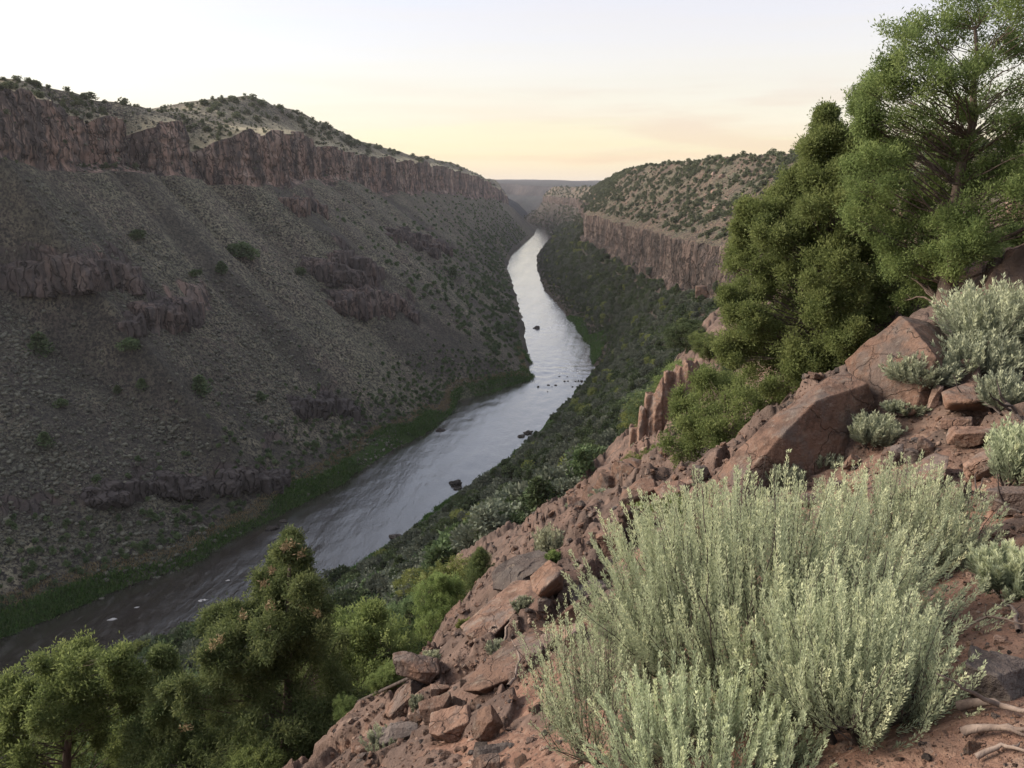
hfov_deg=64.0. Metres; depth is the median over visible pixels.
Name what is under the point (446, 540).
riverside tree
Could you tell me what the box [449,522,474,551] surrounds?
riverside tree
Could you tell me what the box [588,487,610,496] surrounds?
sagebrush
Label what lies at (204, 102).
rim shrub
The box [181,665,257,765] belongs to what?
juniper tree
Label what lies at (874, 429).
sagebrush
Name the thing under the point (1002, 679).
boulder
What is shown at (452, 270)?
juniper shrub
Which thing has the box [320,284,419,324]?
rock outcrop
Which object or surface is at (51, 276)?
rock outcrop
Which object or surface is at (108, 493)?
rock outcrop
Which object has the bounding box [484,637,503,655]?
sagebrush
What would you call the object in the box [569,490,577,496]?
loose stone
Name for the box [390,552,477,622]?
leafy shrub
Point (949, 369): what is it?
sagebrush
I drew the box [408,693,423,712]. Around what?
sagebrush
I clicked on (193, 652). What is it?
riverside tree
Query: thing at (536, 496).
riverside tree
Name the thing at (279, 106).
rim shrub
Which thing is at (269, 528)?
river rock
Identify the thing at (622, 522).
loose stone
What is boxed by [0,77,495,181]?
hilltop scrub
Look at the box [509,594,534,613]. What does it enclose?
sagebrush
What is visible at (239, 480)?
rock outcrop
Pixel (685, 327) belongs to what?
juniper shrub
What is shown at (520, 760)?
loose stone
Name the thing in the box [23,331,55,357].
juniper shrub
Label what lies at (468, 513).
riverside tree
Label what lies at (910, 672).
sagebrush
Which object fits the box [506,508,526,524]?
riverside tree
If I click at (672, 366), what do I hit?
juniper shrub
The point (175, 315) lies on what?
rock outcrop
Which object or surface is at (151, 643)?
riverside tree
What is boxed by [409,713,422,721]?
loose stone
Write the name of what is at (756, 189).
hillside shrub
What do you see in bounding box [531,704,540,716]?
loose stone
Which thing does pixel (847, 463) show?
boulder
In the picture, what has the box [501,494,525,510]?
riverside tree
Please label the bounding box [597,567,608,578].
loose stone
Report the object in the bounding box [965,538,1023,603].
sagebrush
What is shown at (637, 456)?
juniper shrub
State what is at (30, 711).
juniper tree
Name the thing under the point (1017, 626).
dead branch
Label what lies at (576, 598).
boulder
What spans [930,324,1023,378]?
sagebrush
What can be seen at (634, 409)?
juniper shrub
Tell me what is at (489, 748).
boulder
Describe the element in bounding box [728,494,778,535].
sagebrush
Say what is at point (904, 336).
boulder
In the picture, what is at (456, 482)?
river rock
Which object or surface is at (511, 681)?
dead branch
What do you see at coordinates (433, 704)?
boulder
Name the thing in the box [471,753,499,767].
boulder
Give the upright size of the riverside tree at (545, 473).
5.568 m
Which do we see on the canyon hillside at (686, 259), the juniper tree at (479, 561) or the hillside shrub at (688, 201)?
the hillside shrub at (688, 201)
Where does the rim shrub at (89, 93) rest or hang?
on the canyon hillside at (36, 134)
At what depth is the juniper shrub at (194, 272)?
363.13 m
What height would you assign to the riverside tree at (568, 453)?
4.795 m
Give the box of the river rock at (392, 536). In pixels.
[388,534,400,538]
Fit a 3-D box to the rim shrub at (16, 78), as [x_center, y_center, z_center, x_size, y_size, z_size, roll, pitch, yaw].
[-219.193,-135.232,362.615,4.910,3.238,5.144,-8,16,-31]
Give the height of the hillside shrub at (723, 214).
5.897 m
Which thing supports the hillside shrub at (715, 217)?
on the canyon hillside at (686, 259)
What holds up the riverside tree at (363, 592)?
on the canyon hillside at (686, 259)
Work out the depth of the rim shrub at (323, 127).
784.40 m
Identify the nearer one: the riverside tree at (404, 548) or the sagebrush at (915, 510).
the sagebrush at (915, 510)
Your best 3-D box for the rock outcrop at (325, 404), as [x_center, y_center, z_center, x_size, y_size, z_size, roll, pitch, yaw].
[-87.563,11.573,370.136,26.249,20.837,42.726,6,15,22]
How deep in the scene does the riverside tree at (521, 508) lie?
94.90 m
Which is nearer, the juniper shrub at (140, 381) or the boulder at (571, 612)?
the boulder at (571, 612)
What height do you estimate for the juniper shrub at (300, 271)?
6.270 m
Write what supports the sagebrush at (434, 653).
on the rocky slope ground at (1010, 262)
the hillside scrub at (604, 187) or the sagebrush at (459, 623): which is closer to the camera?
the sagebrush at (459, 623)
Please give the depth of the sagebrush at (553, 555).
9.48 m
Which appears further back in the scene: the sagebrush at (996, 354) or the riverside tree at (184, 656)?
the riverside tree at (184, 656)
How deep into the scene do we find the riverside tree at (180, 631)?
198.07 m
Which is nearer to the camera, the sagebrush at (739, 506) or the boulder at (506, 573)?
the sagebrush at (739, 506)
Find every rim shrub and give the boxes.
[11,75,21,80]
[31,80,39,85]
[79,92,89,98]
[85,91,97,100]
[117,97,131,105]
[199,99,208,105]
[205,107,214,112]
[216,111,225,116]
[230,96,240,103]
[231,112,241,117]
[247,93,257,100]
[248,102,257,107]
[252,115,262,122]
[257,99,266,106]
[276,104,284,109]
[319,124,327,130]
[347,140,353,145]
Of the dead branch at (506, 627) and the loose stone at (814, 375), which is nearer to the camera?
the dead branch at (506, 627)
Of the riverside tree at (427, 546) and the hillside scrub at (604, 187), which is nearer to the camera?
the riverside tree at (427, 546)
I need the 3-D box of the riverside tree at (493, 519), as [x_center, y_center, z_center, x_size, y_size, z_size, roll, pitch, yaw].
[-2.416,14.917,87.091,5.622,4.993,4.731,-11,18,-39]
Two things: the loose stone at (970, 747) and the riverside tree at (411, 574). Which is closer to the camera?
the loose stone at (970, 747)
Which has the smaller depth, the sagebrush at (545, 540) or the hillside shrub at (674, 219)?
the sagebrush at (545, 540)
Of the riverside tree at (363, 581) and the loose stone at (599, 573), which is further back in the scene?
the riverside tree at (363, 581)
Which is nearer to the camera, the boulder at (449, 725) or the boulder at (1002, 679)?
the boulder at (1002, 679)
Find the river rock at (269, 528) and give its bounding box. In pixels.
[265,525,278,530]
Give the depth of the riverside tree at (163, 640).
194.93 m
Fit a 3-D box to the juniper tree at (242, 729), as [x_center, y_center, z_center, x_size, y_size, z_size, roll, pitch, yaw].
[-5.670,8.515,18.596,4.077,3.152,3.496,-6,15,-24]
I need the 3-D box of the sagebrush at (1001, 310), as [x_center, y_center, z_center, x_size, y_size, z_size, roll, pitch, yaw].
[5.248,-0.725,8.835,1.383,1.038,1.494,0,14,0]
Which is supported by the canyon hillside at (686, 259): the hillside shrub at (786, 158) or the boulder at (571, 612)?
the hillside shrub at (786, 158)
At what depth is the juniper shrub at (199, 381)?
315.48 m
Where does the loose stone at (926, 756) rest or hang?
on the rocky slope ground at (1010, 262)
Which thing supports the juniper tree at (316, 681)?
on the rocky slope ground at (1010, 262)
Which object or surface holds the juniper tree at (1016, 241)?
on the rocky slope ground at (1010, 262)
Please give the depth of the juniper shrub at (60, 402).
283.23 m
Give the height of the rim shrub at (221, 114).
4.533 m
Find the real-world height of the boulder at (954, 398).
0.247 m
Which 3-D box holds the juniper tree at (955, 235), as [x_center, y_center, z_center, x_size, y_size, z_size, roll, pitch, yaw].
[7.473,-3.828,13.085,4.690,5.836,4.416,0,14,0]
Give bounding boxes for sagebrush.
[359,722,403,754]
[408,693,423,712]
[422,649,441,658]
[455,616,469,627]
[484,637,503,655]
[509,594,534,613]
[510,550,749,767]
[531,522,564,551]
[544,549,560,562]
[560,449,1021,731]
[572,640,837,767]
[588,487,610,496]
[627,501,652,513]
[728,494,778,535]
[732,550,987,754]
[765,462,806,489]
[810,448,1009,584]
[816,453,844,469]
[847,408,908,450]
[878,350,972,388]
[879,398,931,417]
[928,272,1023,351]
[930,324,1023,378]
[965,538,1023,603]
[973,366,1023,411]
[982,411,1023,485]
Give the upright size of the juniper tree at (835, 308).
6.077 m
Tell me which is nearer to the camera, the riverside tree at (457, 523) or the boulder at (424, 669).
the boulder at (424, 669)
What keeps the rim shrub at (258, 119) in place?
on the canyon hillside at (36, 134)
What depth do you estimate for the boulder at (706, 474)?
9.11 m
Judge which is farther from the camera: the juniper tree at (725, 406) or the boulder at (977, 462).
the juniper tree at (725, 406)
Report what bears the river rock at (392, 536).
in the river water
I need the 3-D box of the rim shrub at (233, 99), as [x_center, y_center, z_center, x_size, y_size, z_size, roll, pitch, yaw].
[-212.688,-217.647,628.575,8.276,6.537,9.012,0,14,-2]
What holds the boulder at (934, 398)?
on the rocky slope ground at (1010, 262)
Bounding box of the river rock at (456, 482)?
[449,479,461,485]
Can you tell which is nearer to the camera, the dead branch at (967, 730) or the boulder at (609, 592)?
the dead branch at (967, 730)
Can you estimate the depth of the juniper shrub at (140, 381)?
305.21 m
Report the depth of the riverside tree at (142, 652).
184.01 m
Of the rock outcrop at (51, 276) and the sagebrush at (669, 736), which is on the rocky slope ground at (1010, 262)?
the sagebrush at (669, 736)
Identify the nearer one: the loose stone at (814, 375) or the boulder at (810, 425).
the boulder at (810, 425)
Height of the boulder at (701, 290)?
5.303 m
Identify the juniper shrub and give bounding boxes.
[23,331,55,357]
[35,431,56,449]
[52,398,68,407]
[112,385,121,393]
[114,336,140,353]
[129,228,146,240]
[135,378,149,390]
[174,761,230,767]
[188,269,201,276]
[191,374,212,396]
[214,260,228,274]
[219,732,287,767]
[226,241,259,260]
[256,391,266,402]
[294,266,306,275]
[330,691,357,720]
[364,660,405,695]
[448,266,457,276]
[494,320,503,331]
[619,379,657,426]
[620,388,649,427]
[620,444,658,460]
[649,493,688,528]
[650,357,705,383]
[651,374,663,392]
[656,318,705,353]
[665,415,705,435]
[687,329,719,362]
[706,361,738,373]
[715,369,732,387]
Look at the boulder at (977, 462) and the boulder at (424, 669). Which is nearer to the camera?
the boulder at (977, 462)
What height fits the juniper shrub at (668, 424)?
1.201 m
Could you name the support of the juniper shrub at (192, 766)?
on the rocky slope ground at (1010, 262)
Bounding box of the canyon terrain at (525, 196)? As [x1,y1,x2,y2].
[496,179,601,227]
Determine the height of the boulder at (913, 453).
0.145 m
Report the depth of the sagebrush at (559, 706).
3.00 m
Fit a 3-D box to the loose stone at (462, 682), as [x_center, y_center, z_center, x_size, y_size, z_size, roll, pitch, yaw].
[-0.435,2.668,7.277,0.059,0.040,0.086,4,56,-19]
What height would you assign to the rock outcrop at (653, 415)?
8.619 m
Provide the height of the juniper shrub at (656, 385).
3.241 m
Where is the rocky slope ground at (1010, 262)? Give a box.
[12,200,1023,767]
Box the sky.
[0,0,1023,180]
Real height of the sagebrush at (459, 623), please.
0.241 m
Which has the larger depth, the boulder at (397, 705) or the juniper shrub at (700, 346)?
the juniper shrub at (700, 346)
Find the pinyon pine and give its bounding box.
[114,523,370,767]
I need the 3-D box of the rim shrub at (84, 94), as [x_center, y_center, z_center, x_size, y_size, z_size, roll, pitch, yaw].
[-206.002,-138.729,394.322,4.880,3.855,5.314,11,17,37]
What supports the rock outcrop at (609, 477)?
on the rocky slope ground at (1010, 262)
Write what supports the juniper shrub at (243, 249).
on the canyon hillside at (36, 134)
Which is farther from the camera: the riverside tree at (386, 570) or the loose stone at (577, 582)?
the riverside tree at (386, 570)
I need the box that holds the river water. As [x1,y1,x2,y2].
[0,227,594,679]
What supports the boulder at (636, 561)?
on the rocky slope ground at (1010, 262)
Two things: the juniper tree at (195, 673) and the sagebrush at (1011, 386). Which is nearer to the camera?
the sagebrush at (1011, 386)
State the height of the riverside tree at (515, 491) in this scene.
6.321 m
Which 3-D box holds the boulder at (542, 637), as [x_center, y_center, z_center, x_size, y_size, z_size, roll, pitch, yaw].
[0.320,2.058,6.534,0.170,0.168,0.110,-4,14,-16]
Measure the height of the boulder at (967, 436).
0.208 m
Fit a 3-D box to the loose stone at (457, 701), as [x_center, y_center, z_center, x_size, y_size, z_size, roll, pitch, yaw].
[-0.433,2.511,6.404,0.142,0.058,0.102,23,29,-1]
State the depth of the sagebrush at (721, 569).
2.98 m
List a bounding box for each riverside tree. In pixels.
[127,638,150,654]
[130,632,155,653]
[137,647,151,659]
[138,639,157,657]
[155,637,172,643]
[169,623,192,641]
[174,653,195,672]
[183,622,204,641]
[188,645,208,660]
[324,589,352,610]
[333,580,358,593]
[335,577,359,589]
[340,595,362,613]
[355,588,372,605]
[355,592,381,604]
[357,570,380,590]
[362,571,386,594]
[366,566,395,583]
[376,575,397,596]
[380,584,407,615]
[387,573,402,587]
[388,546,413,567]
[395,555,420,572]
[403,546,422,562]
[404,564,418,585]
[411,543,452,586]
[416,551,425,563]
[422,524,458,568]
[423,530,449,563]
[435,525,451,539]
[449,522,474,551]
[450,520,483,553]
[451,517,472,534]
[462,503,478,521]
[465,501,511,538]
[470,508,509,538]
[483,497,528,525]
[492,481,517,502]
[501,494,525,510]
[503,481,527,501]
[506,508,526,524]
[507,500,526,511]
[519,475,550,515]
[532,463,577,491]
[541,476,565,504]
[551,476,579,496]
[563,443,595,461]
[563,447,596,483]
[564,443,601,473]
[594,443,605,454]
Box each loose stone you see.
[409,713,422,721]
[425,758,433,764]
[451,696,466,705]
[460,679,465,687]
[473,741,487,749]
[514,754,526,767]
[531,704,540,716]
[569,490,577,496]
[569,761,583,767]
[571,580,580,587]
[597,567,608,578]
[616,520,624,532]
[618,505,634,521]
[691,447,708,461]
[808,371,822,379]
[834,367,839,373]
[894,757,904,760]
[921,752,931,760]
[963,741,983,754]
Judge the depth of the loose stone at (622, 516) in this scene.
9.50 m
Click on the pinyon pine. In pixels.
(282, 626)
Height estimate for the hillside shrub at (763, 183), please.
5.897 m
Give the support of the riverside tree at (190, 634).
on the canyon hillside at (686, 259)
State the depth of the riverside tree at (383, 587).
172.04 m
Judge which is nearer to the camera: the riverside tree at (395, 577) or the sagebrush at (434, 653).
the sagebrush at (434, 653)
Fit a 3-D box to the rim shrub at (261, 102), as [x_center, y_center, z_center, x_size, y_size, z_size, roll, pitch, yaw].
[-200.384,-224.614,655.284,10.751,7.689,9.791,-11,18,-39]
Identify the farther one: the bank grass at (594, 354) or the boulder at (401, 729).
the bank grass at (594, 354)
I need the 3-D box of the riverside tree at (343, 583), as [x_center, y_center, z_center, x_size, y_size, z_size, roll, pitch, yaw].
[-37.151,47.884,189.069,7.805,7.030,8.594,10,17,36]
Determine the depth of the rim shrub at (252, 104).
639.46 m
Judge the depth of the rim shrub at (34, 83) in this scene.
375.37 m
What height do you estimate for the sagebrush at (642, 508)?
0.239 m
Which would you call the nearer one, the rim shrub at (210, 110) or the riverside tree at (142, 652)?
the riverside tree at (142, 652)
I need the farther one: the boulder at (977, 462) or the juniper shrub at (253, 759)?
the juniper shrub at (253, 759)
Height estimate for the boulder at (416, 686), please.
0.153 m
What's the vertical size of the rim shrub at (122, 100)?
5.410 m
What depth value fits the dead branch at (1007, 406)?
6.76 m
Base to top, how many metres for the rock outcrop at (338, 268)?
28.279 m
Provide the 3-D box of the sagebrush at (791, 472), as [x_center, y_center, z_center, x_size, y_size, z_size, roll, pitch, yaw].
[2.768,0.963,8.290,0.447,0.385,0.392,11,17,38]
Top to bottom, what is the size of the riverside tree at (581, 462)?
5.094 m
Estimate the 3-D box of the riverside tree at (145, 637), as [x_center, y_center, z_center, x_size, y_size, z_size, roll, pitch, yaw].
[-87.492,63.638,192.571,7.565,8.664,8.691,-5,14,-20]
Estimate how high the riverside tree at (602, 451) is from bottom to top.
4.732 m
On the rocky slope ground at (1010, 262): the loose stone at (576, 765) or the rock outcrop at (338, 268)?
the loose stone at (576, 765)
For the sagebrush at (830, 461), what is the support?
on the rocky slope ground at (1010, 262)
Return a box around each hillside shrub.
[670,216,677,222]
[685,199,691,204]
[710,213,718,220]
[719,209,726,217]
[725,209,731,215]
[751,185,761,194]
[758,180,766,187]
[781,155,789,162]
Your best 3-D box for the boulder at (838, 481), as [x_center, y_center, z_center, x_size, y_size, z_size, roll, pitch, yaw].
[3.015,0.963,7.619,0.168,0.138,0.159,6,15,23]
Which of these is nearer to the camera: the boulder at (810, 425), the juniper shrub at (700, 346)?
the boulder at (810, 425)
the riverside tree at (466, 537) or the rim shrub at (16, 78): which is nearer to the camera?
the riverside tree at (466, 537)
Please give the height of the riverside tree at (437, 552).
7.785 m
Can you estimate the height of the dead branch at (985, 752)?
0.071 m
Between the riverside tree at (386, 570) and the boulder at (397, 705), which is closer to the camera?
the boulder at (397, 705)
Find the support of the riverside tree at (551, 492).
on the rocky slope ground at (1010, 262)
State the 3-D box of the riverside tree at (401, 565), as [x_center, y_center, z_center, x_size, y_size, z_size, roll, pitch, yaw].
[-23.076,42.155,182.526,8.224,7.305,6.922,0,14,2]
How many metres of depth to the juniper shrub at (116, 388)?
304.98 m
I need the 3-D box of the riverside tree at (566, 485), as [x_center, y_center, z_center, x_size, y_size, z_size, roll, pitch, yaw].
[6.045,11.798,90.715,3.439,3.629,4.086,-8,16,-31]
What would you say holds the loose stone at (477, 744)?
on the rocky slope ground at (1010, 262)
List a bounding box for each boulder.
[351,737,369,754]
[379,721,418,747]
[384,680,413,719]
[392,651,439,684]
[410,679,425,693]
[418,691,452,725]
[429,704,471,742]
[430,684,449,696]
[460,580,530,640]
[463,627,544,694]
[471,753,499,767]
[472,704,503,741]
[473,742,508,758]
[492,550,551,592]
[530,560,564,597]
[538,597,551,611]
[540,633,562,649]
[552,594,591,625]
[562,623,586,649]
[567,578,612,603]
[583,613,605,630]
[588,576,637,616]
[596,530,620,556]
[613,542,666,579]
[619,475,657,508]
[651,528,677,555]
[654,480,689,501]
[680,479,695,488]
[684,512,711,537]
[694,465,711,482]
[695,285,708,297]
[701,370,876,512]
[800,492,819,507]
[827,478,842,492]
[843,454,859,469]
[845,316,953,415]
[848,478,867,491]
[872,452,948,497]
[890,443,903,465]
[903,448,919,464]
[916,436,934,456]
[926,384,943,408]
[940,416,972,428]
[941,381,989,410]
[946,426,998,447]
[963,448,995,480]
[963,645,1023,700]
[986,486,1023,515]
[993,634,1006,643]
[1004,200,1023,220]
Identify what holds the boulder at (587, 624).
on the rocky slope ground at (1010, 262)
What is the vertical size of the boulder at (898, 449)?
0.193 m
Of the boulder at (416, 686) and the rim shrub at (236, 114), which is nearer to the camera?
the boulder at (416, 686)
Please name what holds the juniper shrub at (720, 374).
on the rocky slope ground at (1010, 262)
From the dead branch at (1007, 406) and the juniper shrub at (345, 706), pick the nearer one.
the dead branch at (1007, 406)
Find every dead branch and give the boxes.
[312,677,409,701]
[491,620,519,639]
[506,640,524,687]
[936,673,1023,712]
[947,605,1023,639]
[950,374,1000,414]
[960,723,1023,736]
[963,472,1021,513]
[973,375,1023,423]
[974,741,1023,759]
[990,589,1020,633]
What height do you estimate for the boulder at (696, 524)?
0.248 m
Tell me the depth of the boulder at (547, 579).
8.05 m
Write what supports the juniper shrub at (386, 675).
on the rocky slope ground at (1010, 262)
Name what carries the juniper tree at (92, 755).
on the rocky slope ground at (1010, 262)
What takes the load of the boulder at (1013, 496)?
on the rocky slope ground at (1010, 262)
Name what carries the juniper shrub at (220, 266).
on the canyon hillside at (36, 134)
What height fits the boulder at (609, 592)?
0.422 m
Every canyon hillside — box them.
[0,78,536,637]
[0,139,1023,765]
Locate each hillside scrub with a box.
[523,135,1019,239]
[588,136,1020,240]
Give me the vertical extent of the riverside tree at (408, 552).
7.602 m
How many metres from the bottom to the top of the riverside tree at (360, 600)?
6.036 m
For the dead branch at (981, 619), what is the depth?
2.75 m
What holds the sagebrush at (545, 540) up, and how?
on the rocky slope ground at (1010, 262)
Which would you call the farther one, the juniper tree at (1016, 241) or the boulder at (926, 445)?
the juniper tree at (1016, 241)
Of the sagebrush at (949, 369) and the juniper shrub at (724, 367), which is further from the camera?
the juniper shrub at (724, 367)
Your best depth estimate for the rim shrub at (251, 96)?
658.43 m
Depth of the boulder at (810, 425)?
8.36 m
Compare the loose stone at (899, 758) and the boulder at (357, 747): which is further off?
the boulder at (357, 747)
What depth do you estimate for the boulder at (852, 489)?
6.37 m
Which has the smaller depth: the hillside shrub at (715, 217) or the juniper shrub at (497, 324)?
the hillside shrub at (715, 217)
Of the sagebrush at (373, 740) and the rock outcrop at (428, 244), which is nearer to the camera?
the sagebrush at (373, 740)
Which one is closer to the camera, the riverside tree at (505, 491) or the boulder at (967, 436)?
the boulder at (967, 436)
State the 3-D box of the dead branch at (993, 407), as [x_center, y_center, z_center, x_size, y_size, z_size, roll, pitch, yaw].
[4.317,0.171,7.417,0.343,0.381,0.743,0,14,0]
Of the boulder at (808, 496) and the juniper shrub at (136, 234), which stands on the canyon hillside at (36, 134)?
the juniper shrub at (136, 234)
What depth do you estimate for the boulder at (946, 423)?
7.09 m
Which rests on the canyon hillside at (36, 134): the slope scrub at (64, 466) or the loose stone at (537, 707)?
the slope scrub at (64, 466)
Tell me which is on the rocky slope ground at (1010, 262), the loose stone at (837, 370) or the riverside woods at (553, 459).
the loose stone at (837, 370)
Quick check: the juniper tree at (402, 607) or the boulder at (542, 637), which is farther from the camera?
the juniper tree at (402, 607)
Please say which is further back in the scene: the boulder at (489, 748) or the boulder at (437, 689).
the boulder at (437, 689)
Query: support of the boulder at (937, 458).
on the rocky slope ground at (1010, 262)
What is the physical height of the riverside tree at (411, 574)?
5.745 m
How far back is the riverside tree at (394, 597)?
104.82 m
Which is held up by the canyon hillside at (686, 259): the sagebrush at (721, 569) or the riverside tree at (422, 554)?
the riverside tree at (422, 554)
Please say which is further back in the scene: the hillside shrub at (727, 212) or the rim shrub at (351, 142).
the rim shrub at (351, 142)
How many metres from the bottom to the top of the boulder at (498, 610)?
0.656 m
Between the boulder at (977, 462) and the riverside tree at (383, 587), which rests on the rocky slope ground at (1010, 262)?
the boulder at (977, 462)
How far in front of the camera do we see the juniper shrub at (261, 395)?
340.92 m
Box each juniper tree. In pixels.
[0,625,158,767]
[32,699,221,767]
[110,635,192,767]
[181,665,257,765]
[185,693,282,765]
[256,611,391,698]
[299,593,432,726]
[384,592,437,654]
[408,569,469,641]
[459,546,494,592]
[654,361,795,471]
[703,97,920,401]
[758,178,1023,364]
[831,0,1023,312]
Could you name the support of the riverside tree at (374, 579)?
on the canyon hillside at (686, 259)
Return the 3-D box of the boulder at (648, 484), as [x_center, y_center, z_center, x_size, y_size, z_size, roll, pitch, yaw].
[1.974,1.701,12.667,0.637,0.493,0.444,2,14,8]
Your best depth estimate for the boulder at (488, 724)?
5.11 m
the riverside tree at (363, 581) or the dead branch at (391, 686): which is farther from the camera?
the riverside tree at (363, 581)
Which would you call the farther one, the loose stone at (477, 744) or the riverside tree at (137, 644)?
the riverside tree at (137, 644)
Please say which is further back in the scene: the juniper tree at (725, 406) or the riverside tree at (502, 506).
the riverside tree at (502, 506)
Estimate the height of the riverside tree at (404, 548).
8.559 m
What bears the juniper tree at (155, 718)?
on the rocky slope ground at (1010, 262)
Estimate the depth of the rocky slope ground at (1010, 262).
7.69 m
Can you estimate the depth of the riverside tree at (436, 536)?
116.86 m
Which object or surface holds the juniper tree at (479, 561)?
on the rocky slope ground at (1010, 262)
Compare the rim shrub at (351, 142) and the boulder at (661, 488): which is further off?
the rim shrub at (351, 142)
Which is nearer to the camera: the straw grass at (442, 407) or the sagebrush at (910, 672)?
the sagebrush at (910, 672)
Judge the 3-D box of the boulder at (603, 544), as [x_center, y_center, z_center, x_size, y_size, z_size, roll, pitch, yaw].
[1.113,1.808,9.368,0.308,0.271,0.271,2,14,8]
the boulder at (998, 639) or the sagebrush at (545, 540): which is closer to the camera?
the boulder at (998, 639)
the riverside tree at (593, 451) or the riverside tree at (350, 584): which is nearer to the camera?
the riverside tree at (593, 451)
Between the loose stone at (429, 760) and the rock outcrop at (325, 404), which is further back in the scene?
the rock outcrop at (325, 404)
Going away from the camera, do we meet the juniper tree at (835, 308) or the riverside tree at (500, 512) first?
the juniper tree at (835, 308)
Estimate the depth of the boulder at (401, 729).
7.05 m
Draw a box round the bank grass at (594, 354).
[0,315,610,638]
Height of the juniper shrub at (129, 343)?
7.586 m
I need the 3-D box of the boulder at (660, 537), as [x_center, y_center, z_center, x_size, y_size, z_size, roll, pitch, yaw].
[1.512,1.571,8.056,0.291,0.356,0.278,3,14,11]
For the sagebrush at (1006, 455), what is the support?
on the rocky slope ground at (1010, 262)
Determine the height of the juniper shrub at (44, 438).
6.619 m
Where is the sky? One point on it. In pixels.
(571, 90)
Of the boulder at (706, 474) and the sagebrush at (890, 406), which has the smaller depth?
the sagebrush at (890, 406)
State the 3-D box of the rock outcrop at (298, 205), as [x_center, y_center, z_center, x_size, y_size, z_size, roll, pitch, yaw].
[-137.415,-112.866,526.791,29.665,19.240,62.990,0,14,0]
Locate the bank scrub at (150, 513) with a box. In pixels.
[0,93,527,610]
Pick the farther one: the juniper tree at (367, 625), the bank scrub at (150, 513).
the bank scrub at (150, 513)
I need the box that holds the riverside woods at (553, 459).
[1,221,717,707]
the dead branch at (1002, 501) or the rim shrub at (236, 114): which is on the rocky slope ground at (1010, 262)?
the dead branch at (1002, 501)
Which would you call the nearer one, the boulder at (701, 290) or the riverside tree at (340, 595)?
the riverside tree at (340, 595)
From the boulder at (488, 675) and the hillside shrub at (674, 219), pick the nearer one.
the boulder at (488, 675)
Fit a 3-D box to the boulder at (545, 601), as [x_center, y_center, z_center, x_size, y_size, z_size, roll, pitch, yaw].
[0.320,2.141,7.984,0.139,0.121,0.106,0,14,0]
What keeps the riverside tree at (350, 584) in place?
on the canyon hillside at (686, 259)
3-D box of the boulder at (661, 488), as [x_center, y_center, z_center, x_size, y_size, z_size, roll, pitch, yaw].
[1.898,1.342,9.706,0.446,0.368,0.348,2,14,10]
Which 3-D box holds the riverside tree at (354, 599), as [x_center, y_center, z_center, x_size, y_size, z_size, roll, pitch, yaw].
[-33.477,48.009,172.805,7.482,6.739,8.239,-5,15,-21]
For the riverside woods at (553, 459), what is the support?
on the canyon hillside at (686, 259)
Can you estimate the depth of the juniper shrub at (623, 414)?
75.69 m
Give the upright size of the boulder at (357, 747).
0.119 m
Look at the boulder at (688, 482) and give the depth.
10.47 m
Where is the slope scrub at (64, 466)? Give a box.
[0,84,529,637]
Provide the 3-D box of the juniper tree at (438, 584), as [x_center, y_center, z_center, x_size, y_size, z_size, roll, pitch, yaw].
[-1.830,5.933,21.960,1.771,2.116,1.869,10,17,35]
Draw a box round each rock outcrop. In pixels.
[0,253,146,297]
[79,469,225,509]
[112,295,205,338]
[214,467,290,496]
[278,193,328,219]
[286,391,360,422]
[300,250,385,287]
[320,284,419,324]
[384,226,452,259]
[567,458,641,507]
[628,360,699,446]
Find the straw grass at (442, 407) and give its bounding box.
[0,346,530,609]

